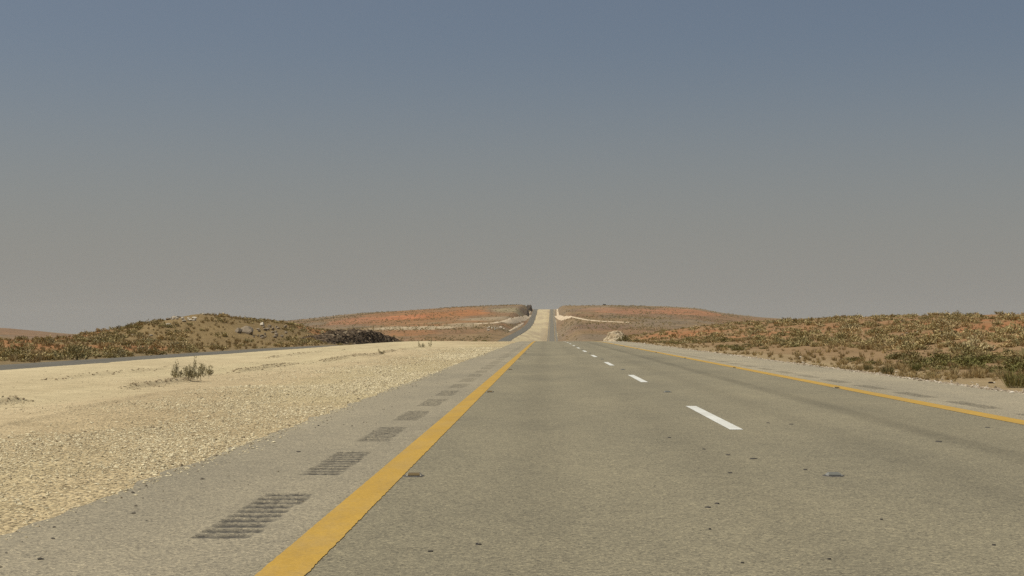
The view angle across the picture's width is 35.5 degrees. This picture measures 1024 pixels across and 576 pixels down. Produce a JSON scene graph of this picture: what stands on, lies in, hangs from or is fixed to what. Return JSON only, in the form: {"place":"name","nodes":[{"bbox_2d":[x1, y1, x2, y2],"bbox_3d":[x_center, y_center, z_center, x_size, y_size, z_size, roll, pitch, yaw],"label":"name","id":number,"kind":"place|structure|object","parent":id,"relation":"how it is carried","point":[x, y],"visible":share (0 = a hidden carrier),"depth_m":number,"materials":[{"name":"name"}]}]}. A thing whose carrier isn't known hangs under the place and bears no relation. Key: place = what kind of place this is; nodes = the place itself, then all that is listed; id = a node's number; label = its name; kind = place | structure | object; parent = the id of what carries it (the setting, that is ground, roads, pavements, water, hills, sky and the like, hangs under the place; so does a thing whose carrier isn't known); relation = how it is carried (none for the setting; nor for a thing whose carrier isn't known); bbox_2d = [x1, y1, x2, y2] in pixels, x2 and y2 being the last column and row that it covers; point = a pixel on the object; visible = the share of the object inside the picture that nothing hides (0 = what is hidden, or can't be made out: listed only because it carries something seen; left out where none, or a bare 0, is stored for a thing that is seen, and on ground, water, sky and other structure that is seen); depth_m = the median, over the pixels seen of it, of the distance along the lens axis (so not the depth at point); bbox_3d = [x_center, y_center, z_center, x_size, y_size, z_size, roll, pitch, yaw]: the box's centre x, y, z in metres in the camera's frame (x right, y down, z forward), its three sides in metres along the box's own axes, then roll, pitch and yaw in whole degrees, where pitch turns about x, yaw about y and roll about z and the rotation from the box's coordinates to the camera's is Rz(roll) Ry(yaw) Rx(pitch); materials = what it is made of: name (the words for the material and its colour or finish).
{"place":"outdoors","nodes":[
{"label":"outdoors","id":0,"kind":"place"},
{"bbox_2d":[0,346,503,539],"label":"gravel","id":1,"kind":"structure","parent":0,"point":[443,356],"depth_m":21.58,"materials":[{"name":"gravel"}]},
{"bbox_2d":[0,309,537,369],"bbox_3d":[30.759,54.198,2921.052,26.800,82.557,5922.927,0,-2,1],"label":"road","id":2,"kind":"structure","parent":0,"point":[528,325],"depth_m":106.73,"materials":[{"name":"asphalt"}]},
{"bbox_2d":[0,309,549,534],"bbox_3d":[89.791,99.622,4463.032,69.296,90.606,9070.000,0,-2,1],"label":"median","id":3,"kind":"object","parent":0,"point":[41,393],"visible":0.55,"depth_m":27.96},
{"bbox_2d":[170,356,207,381],"bbox_3d":[-8.088,2.017,40.008,1.028,0.669,0.744,0,-2,1],"label":"desert plant","id":4,"kind":"object","parent":3,"relation":"on","point":[192,373],"visible":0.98,"depth_m":40.00,"materials":[{"name":"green plant"}]},
{"bbox_2d":[0,348,403,404],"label":"clods","id":5,"kind":"object","parent":3,"relation":"on","point":[168,379],"visible":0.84,"depth_m":48.25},
{"bbox_2d":[197,364,213,375],"bbox_3d":[-8.659,2.284,45.150,0.530,0.439,0.361,0,-2,1],"label":"desert plant","id":6,"kind":"object","parent":3,"relation":"on","point":[209,371],"visible":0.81,"depth_m":45.10,"materials":[{"name":"green plant"}]},
{"bbox_2d":[0,305,778,341],"bbox_3d":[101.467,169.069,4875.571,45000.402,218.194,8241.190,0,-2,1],"label":"hills","id":7,"kind":"structure","parent":0,"point":[471,313],"depth_m":2471.19,"materials":[{"name":"soil"}]},
{"bbox_2d":[0,304,1023,361],"bbox_3d":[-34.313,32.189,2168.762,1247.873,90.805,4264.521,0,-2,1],"label":"scrub","id":8,"kind":"object","parent":7,"relation":"on","point":[758,328],"visible":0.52,"depth_m":257.58,"materials":[{"name":"green plant"}]},
{"bbox_2d":[474,315,530,323],"bbox_3d":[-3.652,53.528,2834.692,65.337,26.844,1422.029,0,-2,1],"label":"dirt track","id":9,"kind":"structure","parent":0,"point":[518,319],"depth_m":2469.54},
{"bbox_2d":[0,309,1023,575],"bbox_3d":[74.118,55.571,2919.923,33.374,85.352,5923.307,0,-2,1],"label":"road","id":10,"kind":"structure","parent":0,"point":[552,455],"depth_m":12.42,"materials":[{"name":"asphalt"}]},
{"bbox_2d":[0,372,445,566],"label":"gravel crumbs","id":11,"kind":"object","parent":10,"relation":"on","point":[203,478],"visible":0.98,"depth_m":12.34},
{"bbox_2d":[403,472,423,476],"bbox_3d":[-0.814,1.542,13.232,0.185,0.031,0.230,0,-2,1],"label":"road stud","id":12,"kind":"object","parent":10,"relation":"on","point":[414,474],"visible":1,"depth_m":13.18,"materials":[{"name":"grey"}]},
{"bbox_2d":[822,472,843,476],"bbox_3d":[2.662,1.542,13.260,0.185,0.031,0.230,0,-2,1],"label":"road stud","id":13,"kind":"object","parent":10,"relation":"on","point":[832,474],"visible":1,"depth_m":13.21,"materials":[{"name":"grey"}]},
{"bbox_2d":[0,314,1023,391],"bbox_3d":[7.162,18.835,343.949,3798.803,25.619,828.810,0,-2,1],"label":"ground","id":14,"kind":"structure","parent":0,"point":[234,326],"depth_m":148.03,"materials":[{"name":"orange soil"}]},
{"bbox_2d":[1,351,29,359],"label":"desert shrub","id":15,"kind":"object","parent":14,"relation":"on","point":[21,356],"visible":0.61,"depth_m":93.86,"materials":[{"name":"green plant"}]},
{"bbox_2d":[0,344,30,357],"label":"desert shrub","id":16,"kind":"object","parent":14,"relation":"on","point":[13,351],"visible":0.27,"depth_m":95.31,"materials":[{"name":"green plant"}]},
{"bbox_2d":[17,343,38,349],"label":"desert shrub","id":17,"kind":"object","parent":14,"relation":"on","point":[28,345],"visible":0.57,"depth_m":120.37,"materials":[{"name":"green plant"}]},
{"bbox_2d":[23,352,58,359],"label":"desert shrub","id":18,"kind":"object","parent":14,"relation":"on","point":[50,357],"visible":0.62,"depth_m":95.82,"materials":[{"name":"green plant"}]},
{"bbox_2d":[43,347,67,353],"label":"desert shrub","id":19,"kind":"object","parent":14,"relation":"on","point":[52,349],"visible":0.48,"depth_m":106.19,"materials":[{"name":"green plant"}]},
{"bbox_2d":[53,344,88,359],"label":"desert shrub","id":20,"kind":"object","parent":14,"relation":"on","point":[77,351],"visible":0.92,"depth_m":98.36,"materials":[{"name":"green plant"}]},
{"bbox_2d":[84,348,99,356],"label":"desert shrub","id":21,"kind":"object","parent":14,"relation":"on","point":[87,353],"visible":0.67,"depth_m":105.96,"materials":[{"name":"green plant"}]},
{"bbox_2d":[93,336,116,342],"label":"desert shrub","id":22,"kind":"object","parent":14,"relation":"on","point":[112,339],"visible":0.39,"depth_m":153.71,"materials":[{"name":"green plant"}]},
{"bbox_2d":[105,352,118,357],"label":"desert shrub","id":23,"kind":"object","parent":14,"relation":"on","point":[113,355],"visible":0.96,"depth_m":105.53,"materials":[{"name":"green plant"}]},
{"bbox_2d":[101,344,125,353],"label":"desert shrub","id":24,"kind":"object","parent":14,"relation":"on","point":[112,349],"visible":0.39,"depth_m":116.11,"materials":[{"name":"green plant"}]},
{"bbox_2d":[104,349,127,356],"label":"desert shrub","id":25,"kind":"object","parent":14,"relation":"on","point":[119,352],"visible":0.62,"depth_m":109.01,"materials":[{"name":"green plant"}]},
{"bbox_2d":[135,345,150,353],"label":"desert shrub","id":26,"kind":"object","parent":14,"relation":"on","point":[142,350],"visible":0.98,"depth_m":119.64,"materials":[{"name":"green plant"}]},
{"bbox_2d":[147,347,166,354],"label":"desert shrub","id":27,"kind":"object","parent":14,"relation":"on","point":[160,353],"visible":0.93,"depth_m":119.78,"materials":[{"name":"green plant"}]},
{"bbox_2d":[150,340,164,347],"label":"desert shrub","id":28,"kind":"object","parent":14,"relation":"on","point":[162,345],"visible":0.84,"depth_m":142.65,"materials":[{"name":"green plant"}]},
{"bbox_2d":[156,334,170,339],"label":"desert shrub","id":29,"kind":"object","parent":14,"relation":"on","point":[160,337],"visible":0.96,"depth_m":176.40,"materials":[{"name":"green plant"}]},
{"bbox_2d":[168,340,186,348],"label":"desert shrub","id":30,"kind":"object","parent":14,"relation":"on","point":[175,344],"visible":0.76,"depth_m":141.35,"materials":[{"name":"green plant"}]},
{"bbox_2d":[185,343,199,352],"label":"desert shrub","id":31,"kind":"object","parent":14,"relation":"on","point":[193,350],"visible":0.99,"depth_m":131.00,"materials":[{"name":"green plant"}]},
{"bbox_2d":[215,331,228,336],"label":"desert shrub","id":32,"kind":"object","parent":14,"relation":"on","point":[224,334],"visible":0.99,"depth_m":188.08,"materials":[{"name":"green plant"}]},
{"bbox_2d":[241,326,253,334],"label":"boulder","id":33,"kind":"object","parent":14,"relation":"on","point":[247,330],"visible":0.86,"depth_m":197.38,"materials":[{"name":"grey stone"}]},
{"bbox_2d":[302,328,402,344],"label":"rock bank","id":34,"kind":"object","parent":14,"relation":"on","point":[354,336],"visible":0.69,"depth_m":254.76,"materials":[{"name":"stone"}]},
{"bbox_2d":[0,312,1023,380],"bbox_3d":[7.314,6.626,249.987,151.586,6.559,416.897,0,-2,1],"label":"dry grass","id":35,"kind":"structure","parent":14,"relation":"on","point":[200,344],"depth_m":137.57,"materials":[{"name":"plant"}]},
{"bbox_2d":[603,331,623,340],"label":"rock mound","id":36,"kind":"object","parent":14,"relation":"on","point":[611,335],"visible":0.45,"depth_m":272.51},
{"bbox_2d":[614,334,631,341],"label":"roadside bush","id":37,"kind":"object","parent":14,"relation":"on","point":[625,338],"visible":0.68,"depth_m":261.04,"materials":[{"name":"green plant"}]},
{"bbox_2d":[786,336,807,341],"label":"desert shrub","id":38,"kind":"object","parent":14,"relation":"on","point":[798,337],"visible":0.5,"depth_m":125.50,"materials":[{"name":"green plant"}]},
{"bbox_2d":[789,328,807,334],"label":"desert shrub","id":39,"kind":"object","parent":14,"relation":"on","point":[795,331],"visible":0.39,"depth_m":149.40,"materials":[{"name":"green plant"}]},
{"bbox_2d":[788,339,810,345],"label":"desert shrub","id":40,"kind":"object","parent":14,"relation":"on","point":[804,342],"visible":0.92,"depth_m":115.88,"materials":[{"name":"green plant"}]},
{"bbox_2d":[793,329,810,336],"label":"desert shrub","id":41,"kind":"object","parent":14,"relation":"on","point":[801,333],"visible":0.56,"depth_m":136.39,"materials":[{"name":"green plant"}]},
{"bbox_2d":[804,333,819,339],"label":"desert shrub","id":42,"kind":"object","parent":14,"relation":"on","point":[812,336],"visible":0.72,"depth_m":127.40,"materials":[{"name":"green plant"}]},
{"bbox_2d":[809,341,823,346],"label":"desert shrub","id":43,"kind":"object","parent":14,"relation":"on","point":[814,344],"visible":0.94,"depth_m":109.46,"materials":[{"name":"beige plant"}]},
{"bbox_2d":[620,341,1023,393],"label":"gravel","id":44,"kind":"structure","parent":14,"relation":"on","point":[957,383],"depth_m":46.86,"materials":[{"name":"gravel"}]},
{"bbox_2d":[815,333,831,341],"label":"desert shrub","id":45,"kind":"object","parent":14,"relation":"on","point":[822,337],"visible":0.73,"depth_m":122.58,"materials":[{"name":"beige plant"}]},
{"bbox_2d":[835,333,848,338],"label":"desert shrub","id":46,"kind":"object","parent":14,"relation":"on","point":[841,336],"visible":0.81,"depth_m":123.77,"materials":[{"name":"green plant"}]},
{"bbox_2d":[835,331,857,338],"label":"desert shrub","id":47,"kind":"object","parent":14,"relation":"on","point":[851,334],"visible":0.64,"depth_m":124.22,"materials":[{"name":"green plant"}]},
{"bbox_2d":[841,326,861,331],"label":"desert shrub","id":48,"kind":"object","parent":14,"relation":"on","point":[849,329],"visible":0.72,"depth_m":140.27,"materials":[{"name":"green plant"}]},
{"bbox_2d":[841,322,861,329],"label":"desert shrub","id":49,"kind":"object","parent":14,"relation":"on","point":[854,325],"visible":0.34,"depth_m":143.45,"materials":[{"name":"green plant"}]},
{"bbox_2d":[863,364,874,370],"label":"green tuft","id":50,"kind":"object","parent":14,"relation":"on","point":[866,368],"visible":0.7,"depth_m":54.34,"materials":[{"name":"green plant"}]},
{"bbox_2d":[865,329,889,334],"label":"desert shrub","id":51,"kind":"object","parent":14,"relation":"on","point":[875,331],"visible":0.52,"depth_m":125.94,"materials":[{"name":"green plant"}]},
{"bbox_2d":[869,333,887,340],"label":"desert shrub","id":52,"kind":"object","parent":14,"relation":"on","point":[879,337],"visible":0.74,"depth_m":109.10,"materials":[{"name":"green plant"}]},
{"bbox_2d":[869,336,894,347],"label":"desert shrub","id":53,"kind":"object","parent":14,"relation":"on","point":[877,344],"visible":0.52,"depth_m":92.77,"materials":[{"name":"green plant"}]},
{"bbox_2d":[879,364,895,373],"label":"green tuft","id":54,"kind":"object","parent":14,"relation":"on","point":[886,369],"visible":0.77,"depth_m":49.68,"materials":[{"name":"green plant"}]},
{"bbox_2d":[884,326,904,332],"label":"desert shrub","id":55,"kind":"object","parent":14,"relation":"on","point":[891,329],"visible":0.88,"depth_m":127.05,"materials":[{"name":"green plant"}]},
{"bbox_2d":[884,351,905,359],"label":"roadside bush","id":56,"kind":"object","parent":14,"relation":"on","point":[891,356],"visible":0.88,"depth_m":71.47,"materials":[{"name":"green plant"}]},
{"bbox_2d":[883,339,910,349],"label":"desert shrub","id":57,"kind":"object","parent":14,"relation":"on","point":[890,347],"visible":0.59,"depth_m":83.78,"materials":[{"name":"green plant"}]},
{"bbox_2d":[887,335,912,344],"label":"desert shrub","id":58,"kind":"object","parent":14,"relation":"on","point":[901,338],"visible":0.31,"depth_m":92.87,"materials":[{"name":"green plant"}]},
{"bbox_2d":[896,355,925,362],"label":"roadside bush","id":59,"kind":"object","parent":14,"relation":"on","point":[914,357],"visible":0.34,"depth_m":65.08,"materials":[{"name":"green plant"}]},
{"bbox_2d":[901,351,923,356],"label":"roadside bush","id":60,"kind":"object","parent":14,"relation":"on","point":[909,353],"visible":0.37,"depth_m":72.96,"materials":[{"name":"green plant"}]},
{"bbox_2d":[904,322,922,329],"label":"desert shrub","id":61,"kind":"object","parent":14,"relation":"on","point":[914,325],"visible":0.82,"depth_m":128.53,"materials":[{"name":"green plant"}]},
{"bbox_2d":[896,341,931,350],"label":"desert shrub","id":62,"kind":"object","parent":14,"relation":"on","point":[912,346],"visible":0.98,"depth_m":81.99,"materials":[{"name":"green plant"}]},
{"bbox_2d":[907,361,922,370],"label":"green tuft","id":63,"kind":"object","parent":14,"relation":"on","point":[917,367],"visible":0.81,"depth_m":52.78,"materials":[{"name":"green plant"}]},
{"bbox_2d":[906,330,925,335],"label":"desert shrub","id":64,"kind":"object","parent":14,"relation":"on","point":[915,332],"visible":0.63,"depth_m":110.23,"materials":[{"name":"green plant"}]},
{"bbox_2d":[903,358,933,364],"bbox_3d":[15.666,2.846,60.926,1.398,0.345,1.576,-1,-2,24],"label":"roadside bush","id":65,"kind":"object","parent":14,"relation":"on","point":[921,361],"visible":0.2,"depth_m":60.63,"materials":[{"name":"green plant"}]},
{"bbox_2d":[912,334,939,344],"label":"desert shrub","id":66,"kind":"object","parent":14,"relation":"on","point":[927,341],"visible":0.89,"depth_m":84.44,"materials":[{"name":"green plant"}]},
{"bbox_2d":[907,360,944,367],"bbox_3d":[14.790,2.719,57.202,1.447,0.341,1.351,2,-2,-44],"label":"roadside bush","id":67,"kind":"object","parent":14,"relation":"on","point":[933,364],"visible":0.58,"depth_m":57.00,"materials":[{"name":"green plant"}]},
{"bbox_2d":[919,322,941,329],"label":"desert shrub","id":68,"kind":"object","parent":14,"relation":"on","point":[932,328],"visible":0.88,"depth_m":122.35,"materials":[{"name":"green plant"}]},
{"bbox_2d":[918,329,946,339],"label":"desert shrub","id":69,"kind":"object","parent":14,"relation":"on","point":[936,335],"visible":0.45,"depth_m":95.10,"materials":[{"name":"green plant"}]},
{"bbox_2d":[924,352,951,359],"bbox_3d":[16.885,2.756,63.421,1.072,0.455,1.399,0,-2,5],"label":"roadside bush","id":70,"kind":"object","parent":14,"relation":"on","point":[936,357],"visible":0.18,"depth_m":63.33,"materials":[{"name":"green plant"}]},
{"bbox_2d":[930,353,955,363],"bbox_3d":[16.503,2.742,61.328,1.043,0.483,1.592,-1,-2,44],"label":"roadside bush","id":71,"kind":"object","parent":14,"relation":"on","point":[940,357],"visible":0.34,"depth_m":61.25,"materials":[{"name":"green plant"}]},
{"bbox_2d":[934,339,955,347],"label":"desert shrub","id":72,"kind":"object","parent":14,"relation":"on","point":[947,342],"visible":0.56,"depth_m":81.21,"materials":[{"name":"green plant"}]},
{"bbox_2d":[933,319,960,328],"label":"desert shrub","id":73,"kind":"object","parent":14,"relation":"on","point":[944,324],"visible":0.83,"depth_m":122.52,"materials":[{"name":"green plant"}]},
{"bbox_2d":[938,330,962,340],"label":"desert shrub","id":74,"kind":"object","parent":14,"relation":"on","point":[947,336],"visible":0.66,"depth_m":89.51,"materials":[{"name":"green plant"}]},
{"bbox_2d":[942,324,958,332],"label":"desert shrub","id":75,"kind":"object","parent":14,"relation":"on","point":[948,328],"visible":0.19,"depth_m":101.27,"materials":[{"name":"green plant"}]},
{"bbox_2d":[939,359,966,365],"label":"roadside bush","id":76,"kind":"object","parent":14,"relation":"on","point":[956,361],"visible":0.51,"depth_m":57.45,"materials":[{"name":"green plant"}]},
{"bbox_2d":[945,366,960,375],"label":"dry grass tuft","id":77,"kind":"object","parent":14,"relation":"on","point":[953,371],"visible":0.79,"depth_m":48.57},
{"bbox_2d":[950,363,978,369],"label":"roadside bush","id":78,"kind":"object","parent":14,"relation":"on","point":[955,366],"visible":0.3,"depth_m":54.53,"materials":[{"name":"green plant"}]},
{"bbox_2d":[953,354,977,359],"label":"roadside bush","id":79,"kind":"object","parent":14,"relation":"on","point":[969,356],"visible":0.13,"depth_m":63.72,"materials":[{"name":"green plant"}]},
{"bbox_2d":[947,342,984,353],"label":"desert shrub","id":80,"kind":"object","parent":14,"relation":"on","point":[953,348],"visible":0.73,"depth_m":71.68,"materials":[{"name":"green plant"}]},
{"bbox_2d":[956,351,979,356],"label":"roadside bush","id":81,"kind":"object","parent":14,"relation":"on","point":[967,352],"visible":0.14,"depth_m":66.71,"materials":[{"name":"green plant"}]},
{"bbox_2d":[959,318,976,322],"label":"desert shrub","id":82,"kind":"object","parent":14,"relation":"on","point":[970,320],"visible":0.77,"depth_m":132.69,"materials":[{"name":"green plant"}]},
{"bbox_2d":[960,369,976,377],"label":"dry grass tuft","id":83,"kind":"object","parent":14,"relation":"on","point":[970,375],"visible":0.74,"depth_m":44.94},
{"bbox_2d":[957,358,986,365],"bbox_3d":[16.453,2.689,57.639,1.361,0.379,1.499,-1,-2,34],"label":"roadside bush","id":84,"kind":"object","parent":14,"relation":"on","point":[980,362],"visible":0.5,"depth_m":57.29,"materials":[{"name":"green plant"}]},
{"bbox_2d":[960,327,983,333],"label":"desert shrub","id":85,"kind":"object","parent":14,"relation":"on","point":[974,331],"visible":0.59,"depth_m":99.51,"materials":[{"name":"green plant"}]},
{"bbox_2d":[953,335,998,350],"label":"desert shrub","id":86,"kind":"object","parent":14,"relation":"on","point":[985,347],"visible":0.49,"depth_m":72.98,"materials":[{"name":"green plant"}]},
{"bbox_2d":[973,366,986,374],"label":"dry grass tuft","id":87,"kind":"object","parent":14,"relation":"on","point":[979,370],"visible":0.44,"depth_m":47.08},
{"bbox_2d":[974,332,987,339],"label":"desert shrub","id":88,"kind":"object","parent":14,"relation":"on","point":[980,336],"visible":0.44,"depth_m":84.02,"materials":[{"name":"beige plant"}]},
{"bbox_2d":[974,354,990,360],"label":"roadside bush","id":89,"kind":"object","parent":14,"relation":"on","point":[983,356],"visible":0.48,"depth_m":61.20,"materials":[{"name":"green plant"}]},
{"bbox_2d":[986,330,1012,339],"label":"desert shrub","id":90,"kind":"object","parent":14,"relation":"on","point":[999,334],"visible":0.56,"depth_m":81.28,"materials":[{"name":"beige plant"}]},
{"bbox_2d":[992,369,1006,376],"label":"dry grass tuft","id":91,"kind":"object","parent":14,"relation":"on","point":[998,372],"visible":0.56,"depth_m":46.98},
{"bbox_2d":[992,336,1008,342],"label":"desert shrub","id":92,"kind":"object","parent":14,"relation":"on","point":[1000,339],"visible":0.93,"depth_m":78.78,"materials":[{"name":"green plant"}]},
{"bbox_2d":[992,326,1016,333],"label":"desert shrub","id":93,"kind":"object","parent":14,"relation":"on","point":[1008,330],"visible":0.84,"depth_m":86.88,"materials":[{"name":"beige plant"}]},
{"bbox_2d":[989,362,1023,370],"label":"roadside bush","id":94,"kind":"object","parent":14,"relation":"on","point":[1008,366],"visible":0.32,"depth_m":51.22,"materials":[{"name":"green plant"}]},
{"bbox_2d":[994,339,1019,347],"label":"desert shrub","id":95,"kind":"object","parent":14,"relation":"on","point":[1008,344],"visible":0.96,"depth_m":73.66,"materials":[{"name":"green plant"}]},
{"bbox_2d":[992,355,1021,362],"bbox_3d":[18.438,2.643,59.179,1.072,0.313,1.241,-1,-2,44],"label":"roadside bush","id":96,"kind":"object","parent":14,"relation":"on","point":[1006,358],"visible":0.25,"depth_m":58.99,"materials":[{"name":"green plant"}]},
{"bbox_2d":[997,368,1023,387],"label":"green tuft","id":97,"kind":"object","parent":14,"relation":"on","point":[1013,380],"visible":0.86,"depth_m":37.88,"materials":[{"name":"green plant"}]},
{"bbox_2d":[999,311,1023,320],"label":"desert shrub","id":98,"kind":"object","parent":14,"relation":"on","point":[1010,317],"visible":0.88,"depth_m":128.09,"materials":[{"name":"beige plant"}]},
{"bbox_2d":[1001,321,1022,330],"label":"desert shrub","id":99,"kind":"object","parent":14,"relation":"on","point":[1014,326],"visible":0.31,"depth_m":90.93,"materials":[{"name":"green plant"}]},
{"bbox_2d":[1002,356,1023,365],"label":"roadside bush","id":100,"kind":"object","parent":14,"relation":"on","point":[1010,361],"visible":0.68,"depth_m":55.57,"materials":[{"name":"green plant"}]},
{"bbox_2d":[1007,364,1023,371],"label":"roadside bush","id":101,"kind":"object","parent":14,"relation":"on","point":[1015,369],"visible":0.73,"depth_m":49.63,"materials":[{"name":"green plant"}]},
{"bbox_2d":[1015,332,1023,340],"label":"desert shrub","id":102,"kind":"object","parent":14,"relation":"on","point":[1021,336],"visible":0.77,"depth_m":76.17,"materials":[{"name":"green plant"}]},
{"bbox_2d":[0,0,1023,333],"label":"sky","id":103,"kind":"structure","parent":0,"point":[278,160],"materials":[{"name":"blue"}]},
{"bbox_2d":[555,315,631,322],"bbox_3d":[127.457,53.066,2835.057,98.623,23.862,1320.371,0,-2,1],"label":"dirt track","id":104,"kind":"structure","parent":0,"point":[559,317],"depth_m":2559.82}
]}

